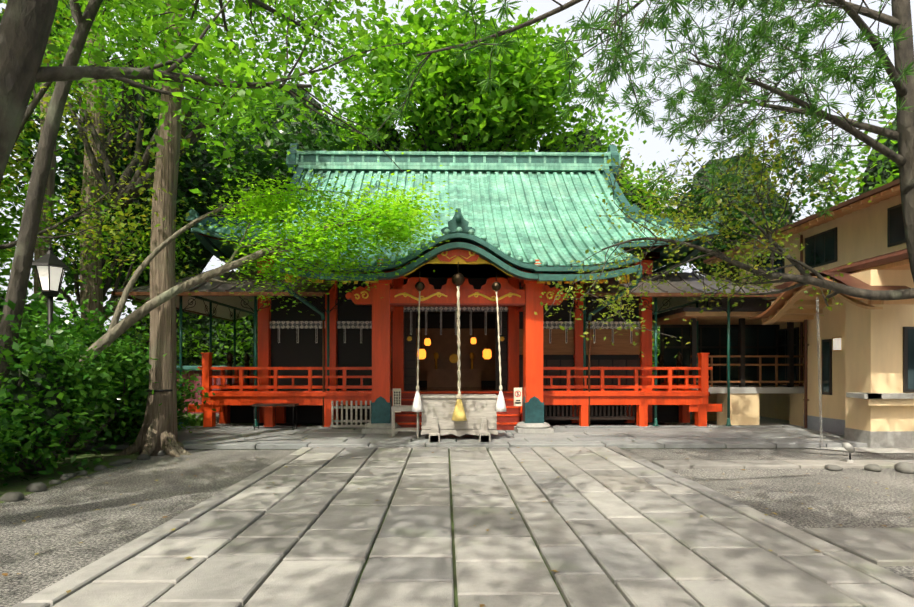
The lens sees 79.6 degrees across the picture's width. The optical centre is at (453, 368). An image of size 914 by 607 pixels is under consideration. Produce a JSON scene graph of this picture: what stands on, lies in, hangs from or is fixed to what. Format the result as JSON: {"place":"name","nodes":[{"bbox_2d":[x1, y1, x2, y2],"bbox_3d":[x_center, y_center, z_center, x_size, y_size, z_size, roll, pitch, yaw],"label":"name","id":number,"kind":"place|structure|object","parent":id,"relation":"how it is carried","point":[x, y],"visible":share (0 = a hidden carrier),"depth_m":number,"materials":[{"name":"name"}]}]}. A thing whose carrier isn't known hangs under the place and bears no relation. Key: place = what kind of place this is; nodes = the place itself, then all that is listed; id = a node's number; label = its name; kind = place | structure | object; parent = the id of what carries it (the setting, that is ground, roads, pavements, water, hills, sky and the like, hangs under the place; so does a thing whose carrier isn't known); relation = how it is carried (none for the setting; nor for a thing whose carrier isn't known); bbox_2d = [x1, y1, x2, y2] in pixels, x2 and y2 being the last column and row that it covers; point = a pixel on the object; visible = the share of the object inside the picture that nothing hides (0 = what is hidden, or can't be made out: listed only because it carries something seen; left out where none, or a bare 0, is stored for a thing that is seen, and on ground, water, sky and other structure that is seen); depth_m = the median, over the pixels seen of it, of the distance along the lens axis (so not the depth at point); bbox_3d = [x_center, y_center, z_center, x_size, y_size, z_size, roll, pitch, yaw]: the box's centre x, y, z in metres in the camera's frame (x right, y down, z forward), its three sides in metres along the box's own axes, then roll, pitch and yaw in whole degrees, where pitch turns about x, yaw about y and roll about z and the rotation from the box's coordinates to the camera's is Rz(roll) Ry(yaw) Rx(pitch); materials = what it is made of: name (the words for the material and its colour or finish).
{"place":"outdoors","nodes":[
{"label":"outdoors","id":0,"kind":"place"},
{"bbox_2d":[0,412,913,606],"bbox_3d":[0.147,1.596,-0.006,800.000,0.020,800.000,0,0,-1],"label":"ground","id":1,"kind":"structure","parent":0,"point":[62,526],"depth_m":7.01,"materials":[{"name":"grey gravel"}]},
{"bbox_2d":[31,246,69,465],"bbox_3d":[-6.535,-0.194,8.896,0.600,3.600,0.520,0,0,-1],"label":"garden lantern","id":2,"kind":"object","parent":1,"relation":"on","point":[50,267],"visible":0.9,"depth_m":8.81,"materials":[{"name":"black metal"}]},
{"bbox_2d":[0,265,215,485],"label":"shrub foliage","id":3,"kind":"object","parent":1,"relation":"on","point":[71,370],"visible":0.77,"depth_m":8.45,"materials":[{"name":"green plant"}]},
{"bbox_2d":[112,413,202,433],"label":"hosta leaves","id":4,"kind":"object","parent":1,"relation":"on","point":[199,422],"visible":0.12,"depth_m":14.29,"materials":[{"name":"green plant"}]},
{"bbox_2d":[136,366,257,413],"bbox_3d":[-11.361,0.746,15.825,9.515,1.720,8.000,0,0,-1],"label":"plank fence","id":5,"kind":"object","parent":1,"relation":"on","point":[198,372],"visible":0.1,"depth_m":19.66,"materials":[{"name":"brown wood"}]},
{"bbox_2d":[0,0,863,338],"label":"tree","id":6,"kind":"object","parent":1,"relation":"on","point":[260,162],"visible":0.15,"depth_m":21.90,"materials":[{"name":"green plant"}]},
{"bbox_2d":[177,418,715,425],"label":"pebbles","id":7,"kind":"object","parent":1,"relation":"on","point":[217,422],"visible":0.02,"depth_m":15.29,"materials":[{"name":"grey stone"}]},
{"bbox_2d":[111,269,781,426],"bbox_3d":[0.051,-0.637,16.609,16.880,4.227,8.770,0,0,-1],"label":"awning canopy","id":8,"kind":"object","parent":1,"relation":"on","point":[221,301],"visible":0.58,"depth_m":14.19,"materials":[{"name":"metal"}]},
{"bbox_2d":[0,0,898,370],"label":"tree","id":9,"kind":"object","parent":1,"relation":"on","point":[520,72],"visible":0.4,"depth_m":21.13,"materials":[{"name":"green plant"}]},
{"bbox_2d":[0,59,898,452],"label":"foliage","id":10,"kind":"object","parent":1,"relation":"on","point":[208,255],"visible":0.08,"depth_m":22.89,"materials":[{"name":"green plant"}]},
{"bbox_2d":[187,252,722,433],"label":"shrine hall","id":11,"kind":"structure","parent":1,"relation":"on","point":[373,341],"depth_m":15.17,"materials":[{"name":"red wood"}]},
{"bbox_2d":[185,143,721,280],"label":"roof","id":12,"kind":"structure","parent":11,"relation":"on","point":[522,210],"depth_m":15.87,"materials":[{"name":"green metal"}]},
{"bbox_2d":[393,388,521,411],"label":"notice signs","id":13,"kind":"object","parent":11,"relation":"attached to","point":[517,396],"visible":0.94,"depth_m":13.32,"materials":[{"name":"white metal"}]},
{"bbox_2d":[412,262,506,420],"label":"bell ropes","id":14,"kind":"object","parent":11,"relation":"hanging from","point":[458,279],"visible":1,"depth_m":11.79,"materials":[{"name":"white fabric"}]},
{"bbox_2d":[2,430,909,606],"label":"fallen leaves","id":15,"kind":"object","parent":1,"relation":"on","point":[68,591],"visible":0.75,"depth_m":6.06,"materials":[{"name":"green plant"}]},
{"bbox_2d":[0,0,913,475],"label":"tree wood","id":16,"kind":"object","parent":1,"relation":"on","point":[24,30],"visible":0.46,"depth_m":8.77,"materials":[{"name":"brown wood"}]},
{"bbox_2d":[191,152,457,313],"bbox_3d":[-2.419,-2.593,10.491,5.010,3.084,4.327,0,0,-17],"label":"tree foliage","id":17,"kind":"object","parent":16,"relation":"on","point":[398,230],"visible":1,"depth_m":10.12,"materials":[{"name":"green plant"}]},
{"bbox_2d":[0,0,894,357],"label":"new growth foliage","id":18,"kind":"object","parent":16,"relation":"attached to","point":[616,262],"visible":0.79,"depth_m":9.79,"materials":[{"name":"green plant"}]},
{"bbox_2d":[366,0,913,219],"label":"podocarpus needles","id":19,"kind":"object","parent":16,"relation":"attached to","point":[726,88],"visible":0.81,"depth_m":7.03,"materials":[{"name":"green plant"}]},
{"bbox_2d":[0,450,913,505],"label":"border rocks","id":20,"kind":"object","parent":1,"relation":"on","point":[904,467],"visible":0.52,"depth_m":8.39,"materials":[{"name":"grey stone"}]},
{"bbox_2d":[652,179,913,447],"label":"shrine office","id":21,"kind":"structure","parent":1,"relation":"on","point":[866,362],"depth_m":13.63,"materials":[{"name":"beige paint"}]},
{"bbox_2d":[816,298,822,447],"bbox_3d":[7.309,0.091,10.951,0.147,3.030,0.060,0,0,-1],"label":"pole","id":22,"kind":"object","parent":1,"relation":"on","point":[819,373],"visible":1,"depth_m":10.95,"materials":[{"name":"metal"}]},
{"bbox_2d":[843,442,854,462],"bbox_3d":[6.583,1.411,9.125,0.263,0.391,0.110,0,0,-37],"label":"spotlight","id":23,"kind":"object","parent":1,"relation":"on","point":[848,447],"visible":0.83,"depth_m":9.09,"materials":[{"name":"white metal"}]},
{"bbox_2d":[0,0,913,329],"label":"sky","id":24,"kind":"structure","parent":0,"point":[649,150],"materials":[{"name":"white"}]},
{"bbox_2d":[11,425,913,606],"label":"stone path","id":25,"kind":"structure","parent":0,"point":[619,527],"depth_m":5.12,"materials":[{"name":"grey stone"}]},
{"bbox_2d":[252,403,298,429],"bbox_3d":[-4.431,1.191,13.677,1.050,0.630,0.400,0,0,-1],"label":"dark bench","id":26,"kind":"object","parent":25,"relation":"on","point":[258,405],"visible":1,"depth_m":13.50,"materials":[{"name":"brown wood"}]},
{"bbox_2d":[330,401,370,426],"bbox_3d":[-2.574,1.141,13.885,1.070,0.670,0.080,0,0,-1],"label":"white picket fence","id":27,"kind":"object","parent":25,"relation":"on","point":[351,407],"visible":0.83,"depth_m":13.86,"materials":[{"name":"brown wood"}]},
{"bbox_2d":[391,405,418,437],"bbox_3d":[-1.058,1.166,12.177,0.610,0.680,0.460,0,0,-1],"label":"side table","id":28,"kind":"object","parent":25,"relation":"on","point":[394,408],"visible":0.75,"depth_m":11.96,"materials":[{"name":"grey wood"}]},
{"bbox_2d":[420,394,497,441],"bbox_3d":[0.120,1.039,11.939,1.660,0.935,1.350,0,0,-1],"label":"offering box","id":29,"kind":"object","parent":25,"relation":"on","point":[479,410],"visible":0.83,"depth_m":11.71,"materials":[{"name":"grey wood"}]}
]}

